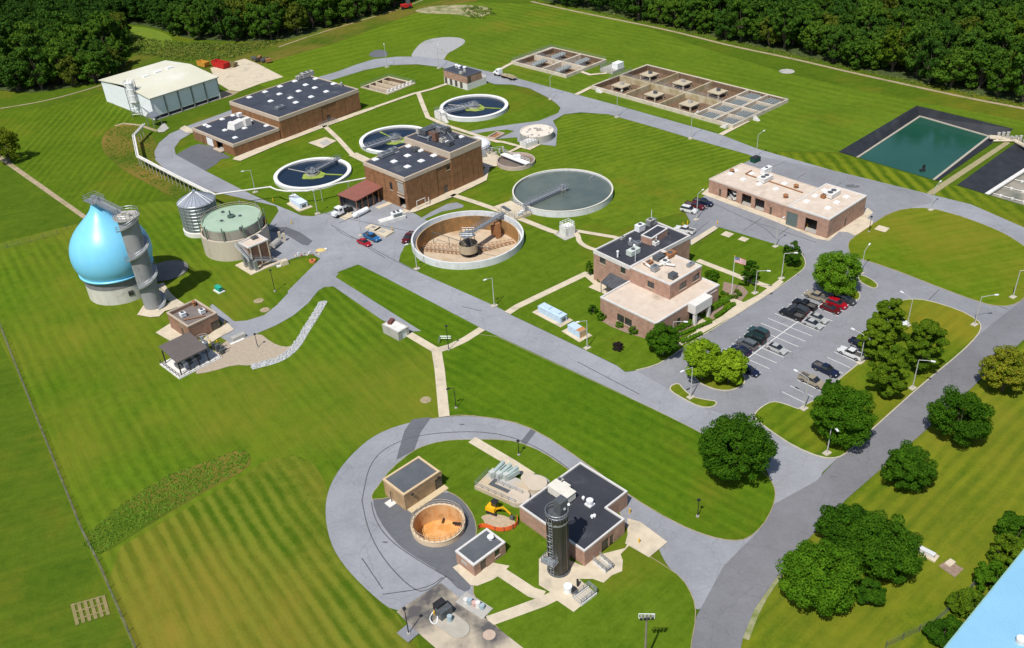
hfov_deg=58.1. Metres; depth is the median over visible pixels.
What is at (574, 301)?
lawn
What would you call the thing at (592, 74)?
footpath
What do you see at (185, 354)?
equipment shelter
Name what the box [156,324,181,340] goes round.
concrete apron
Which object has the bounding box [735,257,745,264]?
flag
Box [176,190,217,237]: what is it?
metal silo
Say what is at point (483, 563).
door
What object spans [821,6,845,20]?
tree
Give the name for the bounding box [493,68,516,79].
parked truck
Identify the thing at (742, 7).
tree
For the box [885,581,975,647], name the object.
wire fence
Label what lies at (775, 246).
street lamp
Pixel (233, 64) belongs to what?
dumpster
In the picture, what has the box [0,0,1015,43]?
wood
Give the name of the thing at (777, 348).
parked car
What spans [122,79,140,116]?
lime silo
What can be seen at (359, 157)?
footpath
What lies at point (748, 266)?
tree
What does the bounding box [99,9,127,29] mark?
tree
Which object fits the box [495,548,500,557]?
window
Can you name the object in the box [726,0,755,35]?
tree
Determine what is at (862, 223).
concrete apron
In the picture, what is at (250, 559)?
lawn
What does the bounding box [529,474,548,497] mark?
gravel patch
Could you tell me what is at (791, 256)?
tree
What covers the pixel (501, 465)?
screw machine
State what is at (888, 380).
tree
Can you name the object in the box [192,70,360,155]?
filter building
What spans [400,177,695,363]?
lawn
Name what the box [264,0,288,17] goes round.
tree
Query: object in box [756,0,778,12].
tree
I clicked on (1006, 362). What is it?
tree
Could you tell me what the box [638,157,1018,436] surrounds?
parking lot
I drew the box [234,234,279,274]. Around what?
digester annex
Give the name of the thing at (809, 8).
tree
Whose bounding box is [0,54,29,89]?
tree
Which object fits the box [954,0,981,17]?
tree
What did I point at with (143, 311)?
concrete apron
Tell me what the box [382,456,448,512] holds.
pump house
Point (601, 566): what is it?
area stair
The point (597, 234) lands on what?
footpath
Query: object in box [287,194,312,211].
transformer box
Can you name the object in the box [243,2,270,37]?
tree
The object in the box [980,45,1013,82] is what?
tree
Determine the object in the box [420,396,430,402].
worn spot
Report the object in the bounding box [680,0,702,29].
tree
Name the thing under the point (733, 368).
tree
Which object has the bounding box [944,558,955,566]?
manhole slab
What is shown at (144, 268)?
stair tower
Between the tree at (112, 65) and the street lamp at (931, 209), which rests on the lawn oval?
the street lamp at (931, 209)
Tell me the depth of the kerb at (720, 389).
188.94 m
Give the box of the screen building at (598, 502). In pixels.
[519,462,627,565]
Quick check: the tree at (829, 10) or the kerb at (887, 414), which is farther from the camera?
the tree at (829, 10)
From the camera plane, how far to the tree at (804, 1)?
378.40 m
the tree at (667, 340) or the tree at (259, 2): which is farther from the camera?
the tree at (259, 2)
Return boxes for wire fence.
[0,222,70,247]
[0,323,135,647]
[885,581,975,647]
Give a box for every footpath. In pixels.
[158,283,178,303]
[159,289,183,306]
[233,107,374,160]
[324,126,353,154]
[349,152,369,161]
[374,83,446,107]
[406,332,440,350]
[409,167,489,212]
[416,92,429,116]
[425,116,501,142]
[432,350,449,416]
[438,327,484,350]
[451,194,499,212]
[469,437,533,474]
[486,592,556,624]
[498,569,545,598]
[502,141,539,149]
[504,272,586,313]
[518,218,558,233]
[574,230,595,249]
[575,86,590,94]
[575,229,617,238]
[581,71,606,74]
[678,305,746,345]
[695,317,705,329]
[696,259,770,287]
[719,121,749,134]
[729,298,749,307]
[745,280,782,305]
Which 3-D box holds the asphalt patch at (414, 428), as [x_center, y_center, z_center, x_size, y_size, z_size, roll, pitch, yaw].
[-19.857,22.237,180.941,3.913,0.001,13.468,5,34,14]
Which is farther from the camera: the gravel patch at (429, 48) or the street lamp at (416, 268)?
the gravel patch at (429, 48)
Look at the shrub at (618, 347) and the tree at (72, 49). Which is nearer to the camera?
the shrub at (618, 347)
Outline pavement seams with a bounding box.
[322,163,1008,594]
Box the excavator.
[485,498,514,519]
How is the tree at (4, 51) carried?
on the forest floor at (284, 33)
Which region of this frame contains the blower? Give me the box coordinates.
[563,582,576,594]
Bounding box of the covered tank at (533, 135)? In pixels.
[520,124,553,148]
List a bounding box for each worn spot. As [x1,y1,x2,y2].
[253,298,263,302]
[260,307,269,311]
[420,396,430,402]
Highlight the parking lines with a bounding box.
[726,295,862,401]
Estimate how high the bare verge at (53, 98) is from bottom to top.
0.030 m
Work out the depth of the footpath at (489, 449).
175.04 m
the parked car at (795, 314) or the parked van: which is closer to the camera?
the parked car at (795, 314)
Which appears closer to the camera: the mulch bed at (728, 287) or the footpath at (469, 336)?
the footpath at (469, 336)
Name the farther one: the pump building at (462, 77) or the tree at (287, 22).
the tree at (287, 22)
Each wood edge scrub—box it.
[119,36,286,61]
[534,0,1023,105]
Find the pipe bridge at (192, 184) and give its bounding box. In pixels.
[132,123,365,201]
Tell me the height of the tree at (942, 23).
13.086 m
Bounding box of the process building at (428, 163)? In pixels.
[337,123,483,210]
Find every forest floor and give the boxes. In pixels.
[0,0,413,91]
[544,0,1023,102]
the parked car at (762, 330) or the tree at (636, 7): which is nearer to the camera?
the parked car at (762, 330)
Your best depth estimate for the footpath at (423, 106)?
341.69 m
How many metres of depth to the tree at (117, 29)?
415.35 m
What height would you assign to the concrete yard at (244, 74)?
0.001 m
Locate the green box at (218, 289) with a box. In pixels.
[213,284,224,293]
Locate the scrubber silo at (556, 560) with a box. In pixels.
[541,495,571,577]
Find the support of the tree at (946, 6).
on the forest floor at (899, 71)
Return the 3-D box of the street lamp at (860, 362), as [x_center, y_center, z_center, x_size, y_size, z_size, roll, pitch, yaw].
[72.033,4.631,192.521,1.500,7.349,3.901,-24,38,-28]
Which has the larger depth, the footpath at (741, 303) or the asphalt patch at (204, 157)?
the asphalt patch at (204, 157)
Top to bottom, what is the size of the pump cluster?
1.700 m
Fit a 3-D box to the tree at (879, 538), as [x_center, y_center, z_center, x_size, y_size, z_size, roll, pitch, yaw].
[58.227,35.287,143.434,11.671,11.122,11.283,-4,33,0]
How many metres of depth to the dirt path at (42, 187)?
295.78 m
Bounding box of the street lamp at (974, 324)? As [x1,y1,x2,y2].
[970,294,998,326]
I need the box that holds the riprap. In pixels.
[250,300,326,368]
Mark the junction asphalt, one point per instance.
(788, 477)
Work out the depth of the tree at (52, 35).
403.29 m
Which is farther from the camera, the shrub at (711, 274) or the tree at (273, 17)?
the tree at (273, 17)
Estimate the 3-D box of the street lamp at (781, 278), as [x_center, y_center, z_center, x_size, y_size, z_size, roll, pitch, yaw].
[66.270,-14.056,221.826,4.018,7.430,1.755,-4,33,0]
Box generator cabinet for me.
[562,322,591,341]
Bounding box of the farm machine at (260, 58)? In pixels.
[251,55,270,62]
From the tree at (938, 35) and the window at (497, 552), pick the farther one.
the tree at (938, 35)
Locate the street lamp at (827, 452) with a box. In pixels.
[822,428,838,455]
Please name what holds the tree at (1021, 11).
on the forest floor at (899, 71)
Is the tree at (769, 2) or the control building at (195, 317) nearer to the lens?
the control building at (195, 317)
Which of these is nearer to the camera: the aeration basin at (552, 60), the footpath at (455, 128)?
the footpath at (455, 128)
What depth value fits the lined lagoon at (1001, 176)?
266.63 m
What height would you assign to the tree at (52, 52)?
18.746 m
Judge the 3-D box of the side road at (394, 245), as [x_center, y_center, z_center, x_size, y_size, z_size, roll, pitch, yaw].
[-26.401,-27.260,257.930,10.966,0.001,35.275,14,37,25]
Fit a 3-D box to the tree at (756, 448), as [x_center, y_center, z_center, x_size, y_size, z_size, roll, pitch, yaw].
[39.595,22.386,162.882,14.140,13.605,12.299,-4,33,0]
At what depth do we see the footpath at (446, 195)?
275.02 m
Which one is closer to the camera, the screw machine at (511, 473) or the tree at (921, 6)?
the screw machine at (511, 473)
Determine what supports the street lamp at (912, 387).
on the lawn at (793, 426)
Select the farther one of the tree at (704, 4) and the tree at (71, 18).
the tree at (71, 18)
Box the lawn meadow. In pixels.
[0,92,161,219]
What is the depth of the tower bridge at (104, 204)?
219.57 m
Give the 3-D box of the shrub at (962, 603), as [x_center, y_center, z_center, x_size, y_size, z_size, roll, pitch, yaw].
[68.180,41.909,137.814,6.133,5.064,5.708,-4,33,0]
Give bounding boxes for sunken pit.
[487,131,504,139]
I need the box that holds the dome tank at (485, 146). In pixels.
[472,136,489,157]
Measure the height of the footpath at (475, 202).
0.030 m
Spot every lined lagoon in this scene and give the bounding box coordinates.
[839,106,1012,180]
[958,144,1023,204]
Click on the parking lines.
(795, 345)
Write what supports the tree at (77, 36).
on the forest floor at (284, 33)
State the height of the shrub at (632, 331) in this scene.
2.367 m
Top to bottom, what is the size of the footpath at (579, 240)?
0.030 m
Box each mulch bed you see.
[602,318,644,337]
[678,322,706,336]
[710,305,723,318]
[722,282,747,300]
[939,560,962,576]
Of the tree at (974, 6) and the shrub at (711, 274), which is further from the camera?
the tree at (974, 6)
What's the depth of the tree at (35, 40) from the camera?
392.25 m
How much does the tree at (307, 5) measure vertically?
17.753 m
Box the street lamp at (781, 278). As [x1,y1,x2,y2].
[778,252,797,279]
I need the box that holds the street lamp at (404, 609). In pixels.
[402,606,409,634]
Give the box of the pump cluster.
[485,146,506,154]
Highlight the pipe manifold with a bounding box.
[211,342,226,354]
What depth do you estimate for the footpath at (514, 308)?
223.67 m
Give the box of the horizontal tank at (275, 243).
[269,238,281,248]
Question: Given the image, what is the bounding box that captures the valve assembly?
[456,592,492,618]
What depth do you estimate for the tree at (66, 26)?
419.81 m
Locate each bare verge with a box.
[0,85,100,108]
[0,326,136,647]
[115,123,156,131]
[279,0,421,46]
[531,1,1023,108]
[743,567,785,639]
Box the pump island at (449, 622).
[429,597,469,638]
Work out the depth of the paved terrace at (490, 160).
294.28 m
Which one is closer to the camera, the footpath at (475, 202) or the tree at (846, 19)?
the footpath at (475, 202)
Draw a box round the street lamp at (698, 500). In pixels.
[696,498,700,517]
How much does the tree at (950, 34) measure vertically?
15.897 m
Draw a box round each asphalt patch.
[176,144,230,170]
[269,227,311,244]
[373,493,475,590]
[397,417,430,458]
[521,429,535,443]
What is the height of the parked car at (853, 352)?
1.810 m
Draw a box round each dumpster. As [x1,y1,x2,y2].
[196,59,209,66]
[211,59,229,68]
[228,61,237,66]
[750,155,760,162]
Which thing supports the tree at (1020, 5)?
on the forest floor at (899, 71)
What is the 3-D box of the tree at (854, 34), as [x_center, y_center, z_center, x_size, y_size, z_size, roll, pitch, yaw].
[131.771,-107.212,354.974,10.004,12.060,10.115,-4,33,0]
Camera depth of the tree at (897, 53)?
341.28 m
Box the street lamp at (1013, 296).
[1009,270,1023,298]
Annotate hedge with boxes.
[674,319,692,332]
[679,320,711,335]
[680,331,702,342]
[711,296,729,310]
[714,302,735,317]
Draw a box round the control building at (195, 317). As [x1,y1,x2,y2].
[166,299,219,338]
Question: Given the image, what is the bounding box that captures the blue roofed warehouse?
[944,549,1023,647]
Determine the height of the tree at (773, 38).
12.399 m
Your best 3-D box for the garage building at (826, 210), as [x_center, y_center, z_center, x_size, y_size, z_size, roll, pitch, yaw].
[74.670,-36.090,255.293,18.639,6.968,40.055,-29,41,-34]
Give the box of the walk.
[220,90,239,98]
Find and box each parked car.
[356,238,371,246]
[362,231,380,241]
[401,231,413,242]
[674,224,695,234]
[680,204,697,213]
[684,200,704,210]
[692,197,713,206]
[730,344,751,355]
[736,337,758,350]
[744,331,766,344]
[745,364,760,376]
[747,325,769,337]
[765,342,788,354]
[779,307,804,320]
[787,303,809,315]
[792,298,817,310]
[798,371,824,388]
[801,317,823,329]
[804,290,829,302]
[807,312,828,323]
[811,360,840,377]
[820,303,841,314]
[826,296,847,309]
[834,292,856,305]
[837,345,865,360]
[848,336,864,347]
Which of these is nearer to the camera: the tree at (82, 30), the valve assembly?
the valve assembly
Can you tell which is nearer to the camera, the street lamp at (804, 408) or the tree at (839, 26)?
the street lamp at (804, 408)
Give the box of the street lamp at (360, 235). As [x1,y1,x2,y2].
[358,211,363,236]
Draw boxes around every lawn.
[176,65,559,215]
[258,3,461,87]
[339,265,485,345]
[372,439,694,647]
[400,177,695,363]
[437,2,1023,151]
[444,331,631,416]
[741,340,1023,647]
[755,299,979,456]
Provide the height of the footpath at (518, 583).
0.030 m
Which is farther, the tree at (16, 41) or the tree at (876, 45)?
the tree at (16, 41)
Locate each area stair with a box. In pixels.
[573,581,596,605]
[593,552,612,573]
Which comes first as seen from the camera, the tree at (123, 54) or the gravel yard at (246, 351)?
the gravel yard at (246, 351)
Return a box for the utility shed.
[918,546,938,562]
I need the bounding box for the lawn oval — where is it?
[849,208,1023,305]
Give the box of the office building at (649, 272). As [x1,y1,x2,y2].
[593,210,719,336]
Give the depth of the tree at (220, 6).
431.87 m
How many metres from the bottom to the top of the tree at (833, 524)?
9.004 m
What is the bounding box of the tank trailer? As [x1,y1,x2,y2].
[352,207,368,217]
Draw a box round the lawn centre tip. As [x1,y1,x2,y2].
[442,334,774,539]
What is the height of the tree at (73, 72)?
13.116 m
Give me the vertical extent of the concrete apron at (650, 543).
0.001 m
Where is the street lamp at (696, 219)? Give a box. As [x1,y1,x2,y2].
[693,189,703,220]
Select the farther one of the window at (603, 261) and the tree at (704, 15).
the tree at (704, 15)
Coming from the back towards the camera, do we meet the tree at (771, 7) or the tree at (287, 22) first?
the tree at (287, 22)
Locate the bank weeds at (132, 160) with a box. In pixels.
[105,125,186,195]
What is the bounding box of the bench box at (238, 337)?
[230,331,245,344]
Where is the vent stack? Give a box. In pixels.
[197,334,209,352]
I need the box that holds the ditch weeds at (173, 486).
[82,450,249,553]
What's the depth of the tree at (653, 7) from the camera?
411.11 m
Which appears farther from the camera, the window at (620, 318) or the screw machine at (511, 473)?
the window at (620, 318)
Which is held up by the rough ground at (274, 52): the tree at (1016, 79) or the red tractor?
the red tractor
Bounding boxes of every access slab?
[309,137,335,147]
[320,139,330,145]
[397,624,418,641]
[483,629,495,639]
[721,231,732,236]
[738,236,748,241]
[779,69,794,73]
[875,225,889,231]
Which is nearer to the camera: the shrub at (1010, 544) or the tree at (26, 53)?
the shrub at (1010, 544)
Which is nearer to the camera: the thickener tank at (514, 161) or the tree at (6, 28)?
the thickener tank at (514, 161)
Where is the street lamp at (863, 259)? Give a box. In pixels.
[861,243,870,274]
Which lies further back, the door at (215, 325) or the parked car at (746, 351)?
the door at (215, 325)
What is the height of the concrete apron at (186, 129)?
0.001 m
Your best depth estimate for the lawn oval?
229.98 m
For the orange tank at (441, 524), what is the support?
on the asphalt patch at (395, 519)
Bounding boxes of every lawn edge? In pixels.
[372,439,695,645]
[449,334,775,540]
[848,208,1023,305]
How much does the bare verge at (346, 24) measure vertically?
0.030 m
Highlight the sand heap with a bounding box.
[315,248,326,251]
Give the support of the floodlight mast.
on the lawn at (606, 616)
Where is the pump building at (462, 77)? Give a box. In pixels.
[443,64,486,89]
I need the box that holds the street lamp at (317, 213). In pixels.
[312,190,320,214]
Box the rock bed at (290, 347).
[251,302,326,369]
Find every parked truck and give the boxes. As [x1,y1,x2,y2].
[331,205,352,217]
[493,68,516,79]
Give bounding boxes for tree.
[0,21,16,47]
[0,38,8,57]
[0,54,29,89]
[0,127,20,161]
[6,34,24,50]
[9,21,37,46]
[13,47,51,89]
[15,56,52,84]
[19,33,47,61]
[33,18,63,40]
[37,8,63,26]
[39,40,74,83]
[41,30,64,47]
[54,43,75,75]
[56,54,81,85]
[58,13,76,24]
[59,28,87,54]
[60,23,88,41]
[61,23,73,30]
[71,52,87,77]
[73,51,108,82]
[85,21,109,50]
[86,38,102,53]
[87,11,120,46]
[91,46,121,76]
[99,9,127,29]
[104,47,122,69]
[107,20,132,49]
[107,40,130,65]
[109,12,131,38]
[161,6,181,34]
[166,3,178,21]
[173,10,194,33]
[175,0,205,23]
[184,9,204,38]
[189,0,220,15]
[199,9,215,34]
[201,0,229,39]
[212,3,231,34]
[221,0,248,31]
[221,8,247,40]
[237,0,266,10]
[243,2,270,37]
[254,5,281,39]
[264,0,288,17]
[265,1,286,33]
[269,0,287,29]
[281,1,308,33]
[296,0,323,27]
[311,0,336,26]
[313,0,338,15]
[334,0,355,21]
[344,0,366,15]
[362,0,383,14]
[377,0,394,10]
[624,0,653,19]
[645,322,680,354]
[647,0,666,22]
[661,0,684,26]
[678,0,708,25]
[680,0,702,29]
[683,337,721,379]
[693,0,720,25]
[694,10,714,32]
[697,411,778,480]
[706,2,726,11]
[711,0,735,27]
[713,8,738,39]
[713,14,727,35]
[714,347,749,384]
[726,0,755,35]
[726,0,757,41]
[740,260,759,282]
[747,17,769,43]
[748,0,770,28]
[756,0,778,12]
[758,1,788,41]
[759,16,782,46]
[771,0,802,49]
[775,539,863,615]
[781,10,805,44]
[782,240,801,265]
[787,0,812,22]
[794,2,823,47]
[798,19,828,53]
[810,384,878,448]
[812,250,863,295]
[813,0,833,10]
[813,503,873,547]
[817,23,847,51]
[818,12,844,38]
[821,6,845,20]
[821,26,850,62]
[822,379,841,392]
[831,0,856,16]
[835,11,861,33]
[839,37,874,68]
[842,25,858,41]
[842,29,867,55]
[844,0,870,25]
[847,509,926,583]
[850,1,874,27]
[852,0,883,36]
[854,577,886,604]
[856,317,893,359]
[858,15,888,39]
[861,25,888,53]
[862,36,890,68]
[866,344,910,397]
[872,297,907,341]
[875,24,915,71]
[879,0,899,23]
[880,0,902,14]
[880,439,938,491]
[884,5,914,26]
[884,28,903,65]
[892,11,914,28]
[894,28,925,65]
[898,0,923,24]
[899,21,940,75]
[901,318,950,370]
[905,0,928,9]
[909,9,931,26]
[911,0,942,22]
[912,19,929,27]
[914,37,950,82]
[921,24,946,45]
[925,384,995,446]
[928,46,977,87]
[930,0,953,14]
[934,18,950,31]
[935,0,958,13]
[938,21,964,48]
[943,9,959,21]
[946,26,962,46]
[947,45,959,52]
[950,16,983,36]
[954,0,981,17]
[954,7,982,22]
[954,26,984,59]
[956,2,994,19]
[956,35,985,53]
[958,42,1007,88]
[961,26,983,34]
[965,47,980,78]
[974,8,1003,32]
[975,11,1006,32]
[978,345,1023,391]
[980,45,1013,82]
[981,22,1019,68]
[987,62,1015,96]
[997,6,1016,29]
[1002,14,1023,40]
[1004,51,1022,94]
[1005,37,1023,101]
[1008,9,1023,23]
[1009,0,1023,8]
[1017,3,1023,13]
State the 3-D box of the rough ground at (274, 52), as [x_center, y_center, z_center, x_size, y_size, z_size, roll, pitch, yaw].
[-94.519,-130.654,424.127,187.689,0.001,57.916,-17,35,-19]
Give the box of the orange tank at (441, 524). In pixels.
[411,499,465,546]
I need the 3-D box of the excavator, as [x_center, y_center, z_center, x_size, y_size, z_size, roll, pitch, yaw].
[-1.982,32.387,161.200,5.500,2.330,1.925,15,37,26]
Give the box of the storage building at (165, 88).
[98,60,221,119]
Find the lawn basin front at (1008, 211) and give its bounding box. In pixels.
[770,152,1023,226]
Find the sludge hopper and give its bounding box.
[146,110,161,127]
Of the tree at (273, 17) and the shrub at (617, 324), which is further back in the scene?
the tree at (273, 17)
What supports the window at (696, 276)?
in the office building at (649, 272)
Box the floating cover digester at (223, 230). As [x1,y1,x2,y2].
[197,200,270,261]
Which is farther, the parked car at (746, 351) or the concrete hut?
the concrete hut
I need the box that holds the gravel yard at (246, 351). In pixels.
[196,334,290,373]
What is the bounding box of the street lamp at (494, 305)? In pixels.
[483,278,497,307]
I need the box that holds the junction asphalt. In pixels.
[765,459,826,503]
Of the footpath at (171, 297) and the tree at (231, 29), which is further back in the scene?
the tree at (231, 29)
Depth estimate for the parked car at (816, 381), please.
187.39 m
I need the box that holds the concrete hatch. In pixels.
[276,258,288,267]
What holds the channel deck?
on the lawn at (606, 616)
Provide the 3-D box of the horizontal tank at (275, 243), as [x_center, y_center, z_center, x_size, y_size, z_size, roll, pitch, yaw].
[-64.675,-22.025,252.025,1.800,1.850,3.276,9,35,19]
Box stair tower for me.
[111,206,165,309]
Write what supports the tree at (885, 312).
on the lawn at (793, 426)
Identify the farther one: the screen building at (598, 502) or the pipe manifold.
the pipe manifold
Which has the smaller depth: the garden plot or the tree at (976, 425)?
the garden plot
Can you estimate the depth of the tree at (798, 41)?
373.73 m
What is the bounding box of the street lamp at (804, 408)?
[794,369,808,410]
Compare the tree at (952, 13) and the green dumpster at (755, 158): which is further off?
the tree at (952, 13)
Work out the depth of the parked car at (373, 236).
251.72 m
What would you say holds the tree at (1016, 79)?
on the forest floor at (899, 71)
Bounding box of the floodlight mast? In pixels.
[638,613,654,647]
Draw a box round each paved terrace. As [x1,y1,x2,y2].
[453,563,508,585]
[482,151,498,167]
[539,545,628,611]
[583,272,612,293]
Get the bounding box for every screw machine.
[488,460,505,478]
[495,463,512,480]
[502,465,519,481]
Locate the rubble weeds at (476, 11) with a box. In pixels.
[461,4,495,18]
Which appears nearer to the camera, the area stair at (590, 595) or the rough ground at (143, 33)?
the area stair at (590, 595)
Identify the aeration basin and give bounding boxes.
[511,44,606,77]
[591,64,788,128]
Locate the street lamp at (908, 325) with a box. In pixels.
[900,291,912,326]
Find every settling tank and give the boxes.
[273,154,351,189]
[359,125,422,153]
[411,208,523,269]
[434,94,507,122]
[512,169,612,217]
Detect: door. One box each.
[206,137,213,146]
[210,320,219,330]
[401,329,406,337]
[435,476,442,489]
[480,558,486,570]
[602,537,607,550]
[786,211,797,226]
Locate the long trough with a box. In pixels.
[378,209,405,224]
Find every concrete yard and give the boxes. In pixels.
[210,59,282,90]
[397,583,522,647]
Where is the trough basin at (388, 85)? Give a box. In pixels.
[360,74,415,94]
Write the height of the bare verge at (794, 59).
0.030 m
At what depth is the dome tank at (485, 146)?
299.34 m
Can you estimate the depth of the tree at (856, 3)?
375.62 m
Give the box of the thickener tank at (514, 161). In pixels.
[497,150,534,170]
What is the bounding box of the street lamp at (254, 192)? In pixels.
[241,170,257,193]
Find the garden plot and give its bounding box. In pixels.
[71,595,109,624]
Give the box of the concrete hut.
[382,318,408,340]
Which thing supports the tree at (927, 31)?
on the forest floor at (899, 71)
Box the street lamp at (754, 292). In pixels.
[751,270,770,294]
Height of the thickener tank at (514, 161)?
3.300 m
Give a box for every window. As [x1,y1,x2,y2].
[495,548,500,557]
[599,257,605,265]
[617,313,623,323]
[624,317,631,326]
[647,281,653,289]
[679,280,686,290]
[692,272,699,282]
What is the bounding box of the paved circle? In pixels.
[155,260,187,280]
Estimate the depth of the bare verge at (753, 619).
141.73 m
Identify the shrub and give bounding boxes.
[585,260,592,274]
[588,304,597,314]
[596,311,605,320]
[612,341,622,350]
[615,321,623,327]
[628,326,637,333]
[704,270,719,280]
[923,614,962,647]
[946,586,984,618]
[973,559,1006,590]
[986,532,1023,568]
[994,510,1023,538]
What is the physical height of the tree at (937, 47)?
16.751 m
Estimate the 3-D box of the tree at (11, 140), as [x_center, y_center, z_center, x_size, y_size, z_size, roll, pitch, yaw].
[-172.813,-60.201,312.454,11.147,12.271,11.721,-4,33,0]
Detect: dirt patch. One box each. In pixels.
[416,5,490,16]
[481,514,515,526]
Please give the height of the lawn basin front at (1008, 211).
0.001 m
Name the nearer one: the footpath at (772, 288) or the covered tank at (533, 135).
the footpath at (772, 288)
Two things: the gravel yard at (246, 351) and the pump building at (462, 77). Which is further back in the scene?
the pump building at (462, 77)
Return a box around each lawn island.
[671,384,715,406]
[695,373,743,389]
[821,281,858,298]
[859,275,876,286]
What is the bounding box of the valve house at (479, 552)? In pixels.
[455,528,505,575]
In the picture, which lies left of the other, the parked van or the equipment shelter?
the equipment shelter
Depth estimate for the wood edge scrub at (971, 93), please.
366.94 m
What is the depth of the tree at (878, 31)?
349.23 m
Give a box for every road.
[154,56,1023,470]
[210,266,419,342]
[326,416,758,609]
[385,202,463,257]
[691,299,1023,647]
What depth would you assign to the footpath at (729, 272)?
227.40 m
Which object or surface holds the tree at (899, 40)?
on the forest floor at (899, 71)
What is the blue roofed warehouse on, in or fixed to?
on the ground at (48, 574)
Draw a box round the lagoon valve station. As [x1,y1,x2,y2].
[983,131,1023,149]
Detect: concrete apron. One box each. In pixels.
[137,302,177,316]
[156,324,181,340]
[157,122,168,131]
[179,126,192,132]
[204,322,233,343]
[339,211,351,219]
[376,202,391,208]
[625,518,666,556]
[702,187,872,240]
[846,216,872,234]
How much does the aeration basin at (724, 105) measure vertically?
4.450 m
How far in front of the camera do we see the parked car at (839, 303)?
211.11 m
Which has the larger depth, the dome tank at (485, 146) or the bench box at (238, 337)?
the dome tank at (485, 146)
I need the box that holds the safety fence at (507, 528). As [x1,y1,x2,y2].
[478,513,517,530]
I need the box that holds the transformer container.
[532,302,572,326]
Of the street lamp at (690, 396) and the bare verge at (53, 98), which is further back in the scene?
the bare verge at (53, 98)
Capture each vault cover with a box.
[364,224,379,230]
[372,227,393,237]
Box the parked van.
[728,189,736,199]
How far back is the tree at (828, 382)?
182.58 m
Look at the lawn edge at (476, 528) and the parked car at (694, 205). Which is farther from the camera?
the parked car at (694, 205)
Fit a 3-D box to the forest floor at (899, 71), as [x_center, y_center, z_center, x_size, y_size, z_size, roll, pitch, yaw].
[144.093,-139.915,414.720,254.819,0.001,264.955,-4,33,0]
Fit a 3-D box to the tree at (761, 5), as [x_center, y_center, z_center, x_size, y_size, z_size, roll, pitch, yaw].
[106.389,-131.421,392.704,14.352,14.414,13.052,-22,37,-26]
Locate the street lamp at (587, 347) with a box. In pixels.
[575,320,590,350]
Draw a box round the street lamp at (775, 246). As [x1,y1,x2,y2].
[772,216,784,247]
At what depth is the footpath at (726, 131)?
305.00 m
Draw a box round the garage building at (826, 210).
[708,163,866,237]
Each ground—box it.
[0,0,1023,647]
[94,0,476,89]
[101,125,191,198]
[129,26,171,49]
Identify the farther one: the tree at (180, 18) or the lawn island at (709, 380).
the tree at (180, 18)
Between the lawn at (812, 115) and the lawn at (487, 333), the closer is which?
the lawn at (487, 333)
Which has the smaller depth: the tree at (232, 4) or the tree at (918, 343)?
the tree at (918, 343)
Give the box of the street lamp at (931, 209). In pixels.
[928,180,941,210]
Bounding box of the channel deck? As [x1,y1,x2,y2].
[474,468,546,507]
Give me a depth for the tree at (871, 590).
139.23 m
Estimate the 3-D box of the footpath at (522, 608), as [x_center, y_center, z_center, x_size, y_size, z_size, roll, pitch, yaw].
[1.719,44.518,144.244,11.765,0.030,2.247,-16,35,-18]
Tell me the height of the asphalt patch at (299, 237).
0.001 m
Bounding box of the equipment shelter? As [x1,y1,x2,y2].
[159,332,221,379]
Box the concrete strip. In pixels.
[691,225,717,244]
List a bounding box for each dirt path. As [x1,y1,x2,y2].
[0,156,85,218]
[927,142,1008,194]
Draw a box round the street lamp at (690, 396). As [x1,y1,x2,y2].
[680,367,694,399]
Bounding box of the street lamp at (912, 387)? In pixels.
[908,360,935,390]
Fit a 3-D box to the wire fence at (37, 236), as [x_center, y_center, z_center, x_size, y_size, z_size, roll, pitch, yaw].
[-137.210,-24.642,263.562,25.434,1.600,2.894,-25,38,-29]
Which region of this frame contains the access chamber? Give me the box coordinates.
[555,218,574,239]
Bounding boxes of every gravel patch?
[369,50,387,56]
[412,37,464,58]
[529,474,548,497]
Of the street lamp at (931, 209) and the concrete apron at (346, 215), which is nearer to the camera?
the street lamp at (931, 209)
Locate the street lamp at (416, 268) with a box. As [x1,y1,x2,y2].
[405,243,420,270]
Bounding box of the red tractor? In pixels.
[400,0,411,9]
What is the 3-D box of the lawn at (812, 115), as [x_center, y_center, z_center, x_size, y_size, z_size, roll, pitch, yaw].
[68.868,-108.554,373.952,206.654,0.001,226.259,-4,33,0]
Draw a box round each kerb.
[636,254,805,370]
[669,383,716,407]
[694,374,744,390]
[755,299,980,458]
[858,275,877,287]
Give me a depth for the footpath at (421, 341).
208.56 m
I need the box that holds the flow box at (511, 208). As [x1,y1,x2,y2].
[494,197,530,220]
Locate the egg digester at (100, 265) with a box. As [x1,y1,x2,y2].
[69,191,156,305]
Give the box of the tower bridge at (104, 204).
[94,197,122,213]
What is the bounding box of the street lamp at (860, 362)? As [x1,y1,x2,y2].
[851,328,864,364]
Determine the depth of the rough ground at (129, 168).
313.68 m
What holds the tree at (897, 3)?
on the forest floor at (899, 71)

